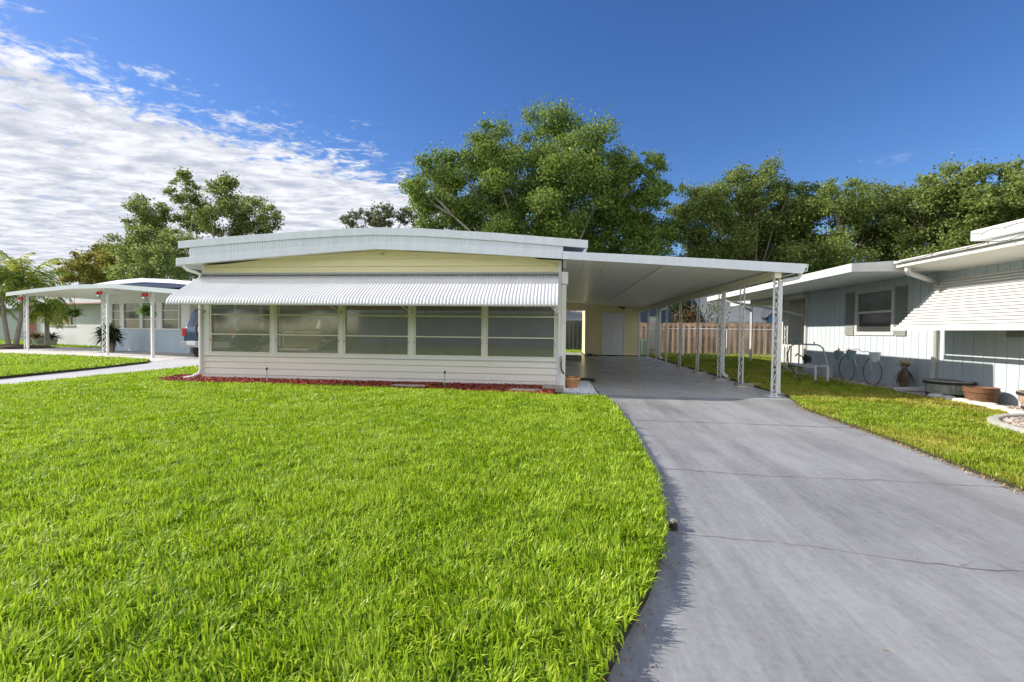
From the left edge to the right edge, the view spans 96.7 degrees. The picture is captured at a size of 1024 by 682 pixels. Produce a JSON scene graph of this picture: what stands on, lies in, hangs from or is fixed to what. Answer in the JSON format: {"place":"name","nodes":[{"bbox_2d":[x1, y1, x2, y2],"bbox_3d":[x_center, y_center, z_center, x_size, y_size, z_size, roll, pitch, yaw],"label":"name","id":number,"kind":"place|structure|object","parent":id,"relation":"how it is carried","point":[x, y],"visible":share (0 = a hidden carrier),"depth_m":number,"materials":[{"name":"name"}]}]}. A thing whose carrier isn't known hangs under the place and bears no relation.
{"place":"outdoors","nodes":[
{"label":"outdoors","id":0,"kind":"place"},
{"bbox_2d":[0,352,149,378],"bbox_3d":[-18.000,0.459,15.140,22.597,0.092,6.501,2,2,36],"label":"lawn grass","id":1,"kind":"structure","parent":0,"point":[24,363],"depth_m":12.73,"materials":[{"name":"green plant"}]},
{"bbox_2d":[0,347,195,360],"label":"patio","id":2,"kind":"structure","parent":0,"point":[159,356],"depth_m":18.50,"materials":[{"name":"white concrete"}]},
{"bbox_2d":[0,344,55,348],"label":"mulch mound","id":3,"kind":"object","parent":2,"relation":"on","point":[11,346],"visible":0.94,"depth_m":21.33,"materials":[{"name":"soil"}]},
{"bbox_2d":[0,250,76,343],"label":"palm tree","id":4,"kind":"object","parent":3,"relation":"on","point":[12,274],"visible":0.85,"depth_m":22.14,"materials":[{"name":"green plant"}]},
{"bbox_2d":[87,321,127,351],"bbox_3d":[-17.044,-0.228,19.299,1.415,1.400,1.487,1,1,6],"label":"potted fern","id":5,"kind":"object","parent":2,"relation":"on","point":[114,336],"visible":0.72,"depth_m":19.18,"materials":[{"name":"green plant"}]},
{"bbox_2d":[0,357,198,384],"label":"driveway","id":6,"kind":"structure","parent":0,"point":[177,363],"depth_m":11.35,"materials":[{"name":"concrete"}]},
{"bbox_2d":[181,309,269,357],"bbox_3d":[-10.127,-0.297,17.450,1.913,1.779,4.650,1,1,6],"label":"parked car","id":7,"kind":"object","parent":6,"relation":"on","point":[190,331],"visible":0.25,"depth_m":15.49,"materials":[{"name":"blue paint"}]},
{"bbox_2d":[0,365,673,681],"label":"front lawn","id":8,"kind":"structure","parent":0,"point":[618,645],"depth_m":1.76,"materials":[{"name":"plant"}]},
{"bbox_2d":[0,339,805,394],"bbox_3d":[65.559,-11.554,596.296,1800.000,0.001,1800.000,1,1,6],"label":"ground","id":9,"kind":"structure","parent":0,"point":[799,368],"depth_m":15.80,"materials":[{"name":"grey concrete"}]},
{"bbox_2d":[0,282,17,321],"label":"palm tree","id":10,"kind":"object","parent":9,"relation":"on","point":[10,305],"visible":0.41,"depth_m":23.39,"materials":[{"name":"green plant"}]},
{"bbox_2d":[0,295,46,339],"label":"background house","id":11,"kind":"structure","parent":9,"relation":"on","point":[12,324],"depth_m":34.29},
{"bbox_2d":[29,331,50,344],"bbox_3d":[-27.300,-0.191,26.300,1.133,0.778,1.111,1,2,32],"label":"shrub","id":12,"kind":"object","parent":9,"relation":"on","point":[35,336],"visible":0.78,"depth_m":26.07,"materials":[{"name":"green plant"}]},
{"bbox_2d":[16,298,70,345],"bbox_3d":[-24.402,-0.998,23.952,2.316,2.562,2.161,1,1,6],"label":"palm tree","id":13,"kind":"object","parent":9,"relation":"on","point":[37,312],"visible":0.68,"depth_m":23.70,"materials":[{"name":"green plant"}]},
{"bbox_2d":[35,332,63,344],"bbox_3d":[-26.195,-0.190,25.876,1.282,0.821,1.317,1,1,-3],"label":"shrub","id":14,"kind":"object","parent":9,"relation":"on","point":[54,337],"visible":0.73,"depth_m":25.84,"materials":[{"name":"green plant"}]},
{"bbox_2d":[0,339,100,347],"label":"lawn grass","id":15,"kind":"structure","parent":9,"relation":"on","point":[2,341],"depth_m":25.50,"materials":[{"name":"green plant"}]},
{"bbox_2d":[25,297,100,345],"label":"neighbour house","id":16,"kind":"structure","parent":9,"relation":"on","point":[79,331],"depth_m":26.02,"materials":[{"name":"white paint"}]},
{"bbox_2d":[51,240,120,284],"bbox_3d":[-33.931,-4.309,37.862,7.125,8.402,4.453,1,1,6],"label":"oak tree","id":17,"kind":"object","parent":9,"relation":"on","point":[86,270],"visible":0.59,"depth_m":36.66,"materials":[{"name":"green plant"}]},
{"bbox_2d":[6,278,269,357],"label":"neighbour house","id":18,"kind":"structure","parent":9,"relation":"on","point":[121,300],"depth_m":19.59,"materials":[{"name":"white paint"}]},
{"bbox_2d":[61,302,86,317],"bbox_3d":[-19.530,-1.519,20.332,1.004,1.062,0.950,1,1,6],"label":"hanging fern","id":19,"kind":"object","parent":18,"relation":"hanging from","point":[75,313],"visible":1,"depth_m":20.26,"materials":[{"name":"green plant"}]},
{"bbox_2d":[111,302,120,327],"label":"window","id":20,"kind":"structure","parent":18,"relation":"in","point":[115,306],"depth_m":20.99,"materials":[{"name":"grey glass"}]},
{"bbox_2d":[123,302,139,327],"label":"window","id":21,"kind":"structure","parent":18,"relation":"in","point":[131,319],"depth_m":20.54,"materials":[{"name":"grey glass"}]},
{"bbox_2d":[135,297,158,316],"bbox_3d":[-13.247,-1.372,16.486,0.845,1.039,0.840,0,2,-32],"label":"hanging fern","id":22,"kind":"object","parent":18,"relation":"hanging from","point":[145,310],"visible":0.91,"depth_m":16.38,"materials":[{"name":"green plant"}]},
{"bbox_2d":[141,301,156,327],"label":"window","id":23,"kind":"structure","parent":18,"relation":"in","point":[145,320],"depth_m":20.05,"materials":[{"name":"white glass"}]},
{"bbox_2d":[161,301,180,328],"bbox_3d":[-14.540,-1.118,19.419,1.250,1.169,0.110,1,1,23],"label":"window","id":24,"kind":"structure","parent":18,"relation":"in","point":[170,314],"depth_m":19.42,"materials":[{"name":"white glass"}]},
{"bbox_2d":[97,220,202,280],"bbox_3d":[-26.636,-4.490,33.476,10.406,9.079,8.368,1,1,6],"label":"oak tree","id":25,"kind":"object","parent":9,"relation":"on","point":[142,255],"visible":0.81,"depth_m":32.27,"materials":[{"name":"green plant"}]},
{"bbox_2d":[119,166,284,238],"bbox_3d":[-26.687,-7.308,39.284,15.420,14.471,7.814,1,1,6],"label":"oak tree","id":26,"kind":"object","parent":9,"relation":"on","point":[203,217],"visible":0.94,"depth_m":38.89,"materials":[{"name":"green plant"}]},
{"bbox_2d":[153,373,555,394],"bbox_3d":[-3.194,0.880,8.722,8.036,0.175,1.445,1,1,11],"label":"mulch bed","id":27,"kind":"object","parent":9,"relation":"on","point":[387,385],"visible":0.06,"depth_m":8.36,"materials":[{"name":"red wood"}]},
{"bbox_2d":[392,384,424,386],"bbox_3d":[-1.877,0.834,8.219,0.672,0.080,0.230,1,1,6],"label":"paver","id":28,"kind":"object","parent":27,"relation":"on","point":[409,385],"visible":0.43,"depth_m":8.15,"materials":[{"name":"concrete"}]},
{"bbox_2d":[507,388,541,391],"bbox_3d":[0.222,0.867,7.818,0.592,0.080,0.230,1,1,6],"label":"paver","id":29,"kind":"object","parent":27,"relation":"on","point":[525,389],"visible":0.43,"depth_m":7.77,"materials":[{"name":"concrete"}]},
{"bbox_2d":[542,385,563,392],"bbox_3d":[0.728,0.847,8.073,0.370,0.100,0.270,1,1,6],"label":"splash block","id":30,"kind":"object","parent":27,"relation":"on","point":[559,388],"depth_m":7.94,"materials":[{"name":"concrete"}]},
{"bbox_2d":[166,227,587,388],"bbox_3d":[-1.981,-0.769,14.954,8.100,3.020,13.877,1,1,6],"label":"mobile home","id":31,"kind":"object","parent":9,"relation":"on","point":[355,282],"visible":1,"depth_m":8.79,"materials":[{"name":"yellow"}]},
{"bbox_2d":[209,305,270,353],"bbox_3d":[-5.518,-0.509,9.255,1.356,1.521,0.070,1,1,6],"label":"window","id":32,"kind":"structure","parent":31,"relation":"in","point":[211,314],"depth_m":9.29,"materials":[{"name":"white metal"}]},
{"bbox_2d":[213,305,280,350],"bbox_3d":[-6.168,-0.570,10.658,0.050,1.520,2.540,1,1,6],"label":"side window","id":33,"kind":"structure","parent":31,"relation":"in","point":[237,307],"depth_m":11.07,"materials":[{"name":"white paint"}]},
{"bbox_2d":[227,316,267,351],"bbox_3d":[-5.928,0.040,10.205,0.795,1.206,0.774,0,2,-36],"label":"houseplant","id":34,"kind":"object","parent":31,"relation":"on","point":[245,344],"visible":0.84,"depth_m":10.14,"materials":[{"name":"plant"}]},
{"bbox_2d":[269,331,325,352],"bbox_3d":[-5.283,0.127,11.240,1.050,0.720,0.780,1,1,6],"label":"sofa","id":35,"kind":"object","parent":31,"relation":"on","point":[300,344],"visible":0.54,"depth_m":11.38,"materials":[{"name":"beige fabric"}]},
{"bbox_2d":[275,305,339,354],"bbox_3d":[-4.086,-0.489,9.098,1.366,1.521,0.070,1,1,6],"label":"window","id":36,"kind":"structure","parent":31,"relation":"in","point":[276,306],"depth_m":9.10,"materials":[{"name":"white metal"}]},
{"bbox_2d":[316,341,347,352],"bbox_3d":[-4.183,0.320,11.209,1.050,0.640,0.550,1,1,6],"label":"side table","id":37,"kind":"object","parent":31,"relation":"on","point":[318,342],"visible":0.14,"depth_m":10.98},
{"bbox_2d":[316,318,332,340],"bbox_3d":[-4.645,-0.286,11.272,0.400,0.560,0.400,1,1,6],"label":"table lamp","id":38,"kind":"object","parent":37,"relation":"on","point":[324,323],"visible":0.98,"depth_m":11.15,"materials":[{"name":"beige fabric"}]},
{"bbox_2d":[318,336,352,353],"bbox_3d":[-3.908,0.260,10.271,0.729,0.810,0.650,1,1,6],"label":"lounge chair","id":39,"kind":"object","parent":31,"relation":"on","point":[328,344],"visible":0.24,"depth_m":10.14,"materials":[{"name":"fabric"}]},
{"bbox_2d":[347,337,389,353],"bbox_3d":[-3.268,0.294,10.378,0.790,0.750,0.540,1,1,6],"label":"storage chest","id":40,"kind":"object","parent":31,"relation":"on","point":[369,345],"visible":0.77,"depth_m":10.13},
{"bbox_2d":[343,305,409,355],"bbox_3d":[-2.660,-0.469,8.941,1.356,1.521,0.070,1,1,6],"label":"window","id":41,"kind":"structure","parent":31,"relation":"in","point":[344,307],"depth_m":8.93,"materials":[{"name":"white metal"}]},
{"bbox_2d":[393,306,439,354],"bbox_3d":[-2.372,-0.432,11.341,1.200,2.000,0.060,1,1,6],"label":"curtain","id":42,"kind":"object","parent":31,"relation":"hanging from","point":[427,326],"visible":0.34,"depth_m":11.34,"materials":[{"name":"white fabric"}]},
{"bbox_2d":[420,348,475,354],"bbox_3d":[-1.355,0.441,9.718,1.200,0.530,1.200,1,1,6],"label":"round table","id":43,"kind":"object","parent":31,"relation":"on","point":[448,351],"visible":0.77,"depth_m":9.49,"materials":[{"name":"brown wood"}]},
{"bbox_2d":[413,306,483,357],"bbox_3d":[-1.226,-0.449,8.784,1.371,1.521,0.070,1,1,6],"label":"window","id":44,"kind":"structure","parent":31,"relation":"in","point":[415,307],"depth_m":8.78,"materials":[{"name":"white metal"}]},
{"bbox_2d":[480,306,524,356],"bbox_3d":[-0.235,-0.403,11.106,1.100,2.000,0.060,1,1,6],"label":"curtain","id":45,"kind":"object","parent":31,"relation":"hanging from","point":[506,326],"visible":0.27,"depth_m":11.10,"materials":[{"name":"white fabric"}]},
{"bbox_2d":[485,306,555,358],"bbox_3d":[0.168,-0.430,8.631,1.336,1.521,0.070,1,1,6],"label":"window","id":46,"kind":"structure","parent":31,"relation":"in","point":[487,316],"depth_m":8.61,"materials":[{"name":"white metal"}]},
{"bbox_2d":[339,200,424,228],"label":"distant tree","id":47,"kind":"object","parent":9,"relation":"on","point":[373,220],"visible":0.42,"depth_m":47.12,"materials":[{"name":"green plant"}]},
{"bbox_2d":[396,93,685,256],"bbox_3d":[1.952,-7.946,31.058,19.270,16.891,10.077,1,1,16],"label":"oak tree","id":48,"kind":"object","parent":9,"relation":"on","point":[547,200],"visible":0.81,"depth_m":29.27,"materials":[{"name":"green plant"}]},
{"bbox_2d":[566,320,581,349],"bbox_3d":[0.319,-0.408,27.628,12.600,1.759,0.090,1,1,6],"label":"wooden fence","id":49,"kind":"object","parent":9,"relation":"on","point":[573,334],"visible":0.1,"depth_m":27.24,"materials":[{"name":"grey wood"}]},
{"bbox_2d":[560,392,596,394],"bbox_3d":[1.280,0.957,8.991,0.650,0.110,1.990,1,1,6],"label":"gravel bed","id":50,"kind":"object","parent":9,"relation":"on","point":[580,393],"depth_m":8.02,"materials":[{"name":"grey gravel"}]},
{"bbox_2d":[563,381,596,393],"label":"white gravel","id":51,"kind":"structure","parent":50,"relation":"on","point":[585,387],"depth_m":8.48,"materials":[{"name":"white gravel"}]},
{"bbox_2d":[565,376,580,388],"bbox_3d":[1.147,0.797,8.726,0.330,0.215,0.330,1,1,6],"label":"flower pot","id":52,"kind":"object","parent":51,"relation":"on","point":[571,382],"visible":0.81,"depth_m":8.62,"materials":[{"name":"ceramic"}]},
{"bbox_2d":[582,304,640,355],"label":"storage shed","id":53,"kind":"structure","parent":9,"relation":"on","point":[610,330],"depth_m":20.91,"materials":[{"name":"yellow paint"}]},
{"bbox_2d":[601,312,624,354],"bbox_3d":[4.630,-0.328,20.895,1.040,1.960,0.143,1,1,6],"label":"door","id":54,"kind":"structure","parent":53,"relation":"in","point":[612,323],"depth_m":20.90,"materials":[{"name":"white paint"}]},
{"bbox_2d":[640,339,646,354],"bbox_3d":[6.239,0.284,22.061,0.600,0.780,0.700,1,1,6],"label":"transformer box","id":55,"kind":"object","parent":9,"relation":"on","point":[644,350],"visible":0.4,"depth_m":21.76,"materials":[{"name":"metal"}]},
{"bbox_2d":[640,301,688,322],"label":"background house","id":56,"kind":"structure","parent":9,"relation":"on","point":[644,315],"depth_m":34.91,"materials":[{"name":"blue stone"}]},
{"bbox_2d":[668,300,704,322],"bbox_3d":[9.655,-1.014,25.371,2.059,3.304,1.460,1,1,6],"label":"bush","id":57,"kind":"object","parent":9,"relation":"on","point":[675,310],"visible":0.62,"depth_m":25.27,"materials":[{"name":"green plant"}]},
{"bbox_2d":[678,301,737,322],"bbox_3d":[10.933,-0.942,25.003,3.430,3.033,2.413,-1,2,-43],"label":"bush","id":58,"kind":"object","parent":9,"relation":"on","point":[714,305],"visible":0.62,"depth_m":24.75,"materials":[{"name":"green plant"}]},
{"bbox_2d":[640,322,776,354],"bbox_3d":[12.747,-0.090,22.646,12.873,1.629,0.090,1,1,18],"label":"wooden fence","id":59,"kind":"object","parent":9,"relation":"on","point":[705,328],"visible":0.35,"depth_m":23.41,"materials":[{"name":"brown wood"}]},
{"bbox_2d":[689,286,767,342],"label":"background house","id":60,"kind":"structure","parent":9,"relation":"on","point":[757,313],"depth_m":30.11,"materials":[{"name":"grey stone"}]},
{"bbox_2d":[655,150,836,292],"bbox_3d":[16.275,-5.935,32.581,12.700,13.008,8.934,1,1,6],"label":"oak tree","id":61,"kind":"object","parent":9,"relation":"on","point":[749,226],"visible":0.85,"depth_m":30.59,"materials":[{"name":"green plant"}]},
{"bbox_2d":[750,226,845,286],"bbox_3d":[22.874,-5.019,38.544,10.102,11.162,8.787,1,1,6],"label":"oak tree","id":62,"kind":"object","parent":9,"relation":"on","point":[799,259],"visible":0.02,"depth_m":37.27,"materials":[{"name":"green plant"}]},
{"bbox_2d":[785,369,813,373],"bbox_3d":[7.287,1.086,6.266,0.850,0.112,16.000,1,1,6],"label":"gravel strip","id":63,"kind":"object","parent":9,"relation":"on","point":[801,371],"visible":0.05,"depth_m":12.90,"materials":[{"name":"grey gravel"}]},
{"bbox_2d":[822,365,834,376],"bbox_3d":[7.897,0.759,11.374,0.280,0.310,0.276,1,1,6],"label":"planter pot","id":64,"kind":"object","parent":63,"relation":"on","point":[831,369],"visible":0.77,"depth_m":11.30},
{"bbox_2d":[839,349,883,384],"bbox_3d":[7.767,0.561,10.164,0.200,0.776,1.524,1,1,6],"label":"bicycle planter","id":65,"kind":"object","parent":63,"relation":"on","point":[879,361],"visible":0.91,"depth_m":10.03,"materials":[{"name":"black metal"}]},
{"bbox_2d":[834,348,844,359],"bbox_3d":[7.836,0.302,10.926,0.220,0.282,0.272,1,1,6],"label":"bucket","id":66,"kind":"object","parent":65,"relation":"on","point":[838,354],"visible":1,"depth_m":10.83,"materials":[{"name":"metal"}]},
{"bbox_2d":[845,349,856,359],"bbox_3d":[7.779,0.294,10.438,0.216,0.258,0.223,2,2,38],"label":"bucket","id":67,"kind":"object","parent":65,"relation":"on","point":[851,354],"visible":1,"depth_m":10.38,"materials":[{"name":"metal"}]},
{"bbox_2d":[869,352,881,361],"bbox_3d":[7.694,0.339,9.646,0.216,0.202,0.216,1,1,6],"label":"bucket","id":68,"kind":"object","parent":65,"relation":"on","point":[874,356],"visible":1,"depth_m":9.58,"materials":[{"name":"metal"}]},
{"bbox_2d":[892,357,914,386],"bbox_3d":[7.723,0.648,8.962,0.477,0.688,0.406,0,1,-25],"label":"statue","id":69,"kind":"object","parent":63,"relation":"on","point":[903,377],"visible":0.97,"depth_m":8.93,"materials":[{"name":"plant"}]},
{"bbox_2d":[809,374,1023,410],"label":"river gravel","id":70,"kind":"structure","parent":63,"relation":"on","point":[892,386],"depth_m":9.67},
{"bbox_2d":[893,387,924,390],"bbox_3d":[7.644,0.905,8.627,0.656,0.104,0.088,1,1,20],"label":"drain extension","id":71,"kind":"object","parent":70,"relation":"on","point":[910,388],"visible":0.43,"depth_m":8.62,"materials":[{"name":"grey plastic"}]},
{"bbox_2d":[962,386,1000,402],"bbox_3d":[7.485,0.869,7.266,0.436,0.265,0.436,1,1,6],"label":"barrel planter","id":72,"kind":"object","parent":70,"relation":"on","point":[982,394],"visible":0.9,"depth_m":7.14,"materials":[{"name":"brown wood"}]},
{"bbox_2d":[1016,390,1023,409],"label":"barrel planter","id":73,"kind":"object","parent":70,"relation":"on","point":[1020,393],"visible":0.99,"depth_m":6.55,"materials":[{"name":"beige wood"}]},
{"bbox_2d":[927,393,942,397],"bbox_3d":[7.351,0.962,7.888,0.184,0.114,0.264,2,-3,-13],"label":"edging stone","id":74,"kind":"object","parent":63,"relation":"on","point":[934,395],"visible":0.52,"depth_m":7.84,"materials":[{"name":"grey stone"}]},
{"bbox_2d":[922,378,975,397],"bbox_3d":[7.622,0.833,7.954,0.683,0.310,0.682,1,1,6],"label":"barrel planter","id":75,"kind":"object","parent":63,"relation":"on","point":[948,386],"visible":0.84,"depth_m":7.77,"materials":[{"name":"grey wood"}]},
{"bbox_2d":[952,398,968,401],"bbox_3d":[7.285,0.975,7.371,0.184,0.102,0.264,3,-1,-15],"label":"edging stone","id":76,"kind":"object","parent":63,"relation":"on","point":[960,399],"visible":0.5,"depth_m":7.33,"materials":[{"name":"white stone"}]},
{"bbox_2d":[977,402,997,406],"bbox_3d":[7.176,0.983,6.860,0.184,0.115,0.264,-3,-1,-12],"label":"edging stone","id":77,"kind":"object","parent":63,"relation":"on","point":[986,404],"visible":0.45,"depth_m":6.83,"materials":[{"name":"white stone"}]},
{"bbox_2d":[987,405,1010,408],"bbox_3d":[7.091,0.988,6.619,0.184,0.110,0.265,3,-3,-16],"label":"edging stone","id":78,"kind":"object","parent":63,"relation":"on","point":[996,406],"visible":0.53,"depth_m":6.59,"materials":[{"name":"white stone"}]},
{"bbox_2d":[771,175,946,281],"bbox_3d":[21.850,-5.081,29.276,10.147,11.567,8.386,1,1,6],"label":"oak tree","id":79,"kind":"object","parent":9,"relation":"on","point":[857,211],"visible":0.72,"depth_m":27.86,"materials":[{"name":"green plant"}]},
{"bbox_2d":[707,218,1023,406],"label":"neighbour house","id":80,"kind":"structure","parent":9,"relation":"on","point":[956,314],"depth_m":8.49,"materials":[{"name":"paint"}]},
{"bbox_2d":[801,305,805,363],"bbox_3d":[9.659,-0.147,14.733,0.075,2.050,0.960,1,1,6],"label":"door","id":81,"kind":"structure","parent":80,"relation":"in","point":[803,309],"depth_m":15.15,"materials":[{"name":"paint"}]},
{"bbox_2d":[854,286,895,335],"bbox_3d":[8.193,-0.653,10.265,0.090,1.050,1.300,1,1,6],"label":"window","id":82,"kind":"structure","parent":80,"relation":"in","point":[874,308],"depth_m":10.25,"materials":[{"name":"white glass"}]},
{"bbox_2d":[901,234,1023,263],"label":"gutter","id":83,"kind":"object","parent":80,"relation":"attached to","point":[970,246],"visible":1,"depth_m":6.65,"materials":[{"name":"white metal"}]},
{"bbox_2d":[855,152,1023,261],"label":"oak tree","id":84,"kind":"object","parent":9,"relation":"on","point":[935,196],"visible":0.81,"depth_m":25.33,"materials":[{"name":"green plant"}]},
{"bbox_2d":[944,154,1023,245],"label":"oak tree","id":85,"kind":"object","parent":9,"relation":"on","point":[991,200],"visible":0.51,"depth_m":22.85,"materials":[{"name":"green plant"}]},
{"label":"round gravel bed","id":86,"kind":"structure","parent":9,"relation":"on","visible":0},
{"bbox_2d":[1001,417,1023,427],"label":"river gravel","id":87,"kind":"structure","parent":86,"relation":"on","point":[1017,421],"depth_m":5.56,"materials":[{"name":"beige gravel"}]},
{"bbox_2d":[0,0,1023,288],"label":"sky","id":88,"kind":"structure","parent":0,"point":[318,107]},
{"bbox_2d":[566,311,582,320],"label":"background house","id":89,"kind":"structure","parent":0,"point":[574,315],"depth_m":32.84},
{"bbox_2d":[565,352,790,399],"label":"carport slab","id":90,"kind":"structure","parent":0,"point":[630,375],"depth_m":10.54,"materials":[{"name":"grey concrete"}]},
{"bbox_2d":[565,356,580,359],"bbox_3d":[2.333,0.658,17.820,0.730,0.126,0.700,1,1,6],"label":"door step","id":91,"kind":"object","parent":90,"relation":"on","point":[572,358],"depth_m":17.47,"materials":[{"name":"concrete"}]},
{"bbox_2d":[580,378,595,381],"bbox_3d":[1.657,0.871,10.261,0.420,0.026,0.520,1,1,6],"label":"door mat","id":92,"kind":"object","parent":90,"relation":"on","point":[588,379],"depth_m":10.16,"materials":[{"name":"black rubber"}]},
{"bbox_2d":[562,251,808,396],"bbox_3d":[3.711,-0.461,14.716,4.185,2.544,13.520,1,1,6],"label":"carport","id":93,"kind":"object","parent":90,"relation":"on","point":[648,283],"visible":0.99,"depth_m":9.76,"materials":[{"name":"white metal"}]},
{"bbox_2d":[733,383,758,386],"bbox_3d":[4.939,0.939,9.499,0.534,0.108,0.240,1,1,6],"label":"concrete pad","id":94,"kind":"object","parent":90,"relation":"on","point":[746,384],"visible":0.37,"depth_m":9.40,"materials":[{"name":"grey concrete"}]},
{"bbox_2d":[761,306,777,335],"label":"background house","id":95,"kind":"structure","parent":0,"point":[767,314],"depth_m":28.87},
{"bbox_2d":[575,394,1023,681],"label":"driveway","id":96,"kind":"structure","parent":0,"point":[739,608],"depth_m":2.24,"materials":[{"name":"grey concrete"}]},
{"bbox_2d":[668,518,677,531],"bbox_3d":[0.901,1.028,2.540,0.051,0.072,0.048,0,2,-39],"label":"lawn valve","id":97,"kind":"object","parent":96,"relation":"on","point":[673,526],"visible":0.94,"depth_m":2.52,"materials":[{"name":"plastic"}]},
{"bbox_2d":[606,407,1012,681],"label":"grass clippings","id":98,"kind":"object","parent":96,"relation":"on","point":[667,586],"depth_m":1.90,"materials":[{"name":"plant"}]},
{"bbox_2d":[659,467,1012,487],"bbox_3d":[2.427,1.046,3.466,2.503,0.001,0.080,1,1,9],"label":"pavement crack","id":99,"kind":"object","parent":96,"relation":"on","point":[856,479],"visible":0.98,"depth_m":3.45,"materials":[{"name":"grey concrete"}]},
{"bbox_2d":[677,532,1023,570],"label":"pavement crack","id":100,"kind":"object","parent":96,"relation":"on","point":[875,555],"visible":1,"depth_m":2.22,"materials":[{"name":"grey concrete"}]},
{"bbox_2d":[649,352,1023,491],"bbox_3d":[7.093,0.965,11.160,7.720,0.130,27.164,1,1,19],"label":"lawn","id":101,"kind":"structure","parent":0,"point":[955,463],"depth_m":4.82,"materials":[{"name":"plant"}]},
{"bbox_2d":[647,317,657,353],"bbox_3d":[6.966,-0.262,22.473,0.540,1.870,0.440,1,1,6],"label":"utility cabinet","id":102,"kind":"object","parent":101,"relation":"on","point":[652,323],"visible":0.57,"depth_m":22.28,"materials":[{"name":"metal"}]},
{"bbox_2d":[641,328,776,356],"bbox_3d":[8.989,0.085,20.742,5.946,1.300,0.068,1,1,14],"label":"chain link fence","id":103,"kind":"object","parent":101,"relation":"on","point":[683,331],"visible":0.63,"depth_m":20.82,"materials":[{"name":"metal"}]},
{"bbox_2d":[787,341,828,381],"bbox_3d":[6.833,0.472,10.678,0.493,0.930,1.229,1,1,6],"label":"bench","id":104,"kind":"object","parent":101,"relation":"on","point":[806,358],"visible":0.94,"depth_m":10.66,"materials":[{"name":"paint"}]},
{"bbox_2d":[767,367,924,395],"bbox_3d":[7.587,0.933,11.135,0.080,0.105,6.250,1,1,6],"label":"bed edging","id":105,"kind":"object","parent":101,"relation":"on","point":[862,384],"visible":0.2,"depth_m":9.79,"materials":[{"name":"concrete"}]},
{"bbox_2d":[792,403,1023,492],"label":"straw litter","id":106,"kind":"object","parent":101,"relation":"on","point":[885,439],"visible":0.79,"depth_m":4.30,"materials":[{"name":"brown plant"}]},
{"bbox_2d":[987,413,1023,433],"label":"bed edging","id":107,"kind":"object","parent":101,"relation":"on","point":[994,419],"visible":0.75,"depth_m":5.47,"materials":[{"name":"concrete"}]},
{"bbox_2d":[1007,409,1023,412],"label":"edging stone","id":108,"kind":"object","parent":101,"relation":"on","point":[1015,411],"visible":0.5,"depth_m":6.16,"materials":[{"name":"white stone"}]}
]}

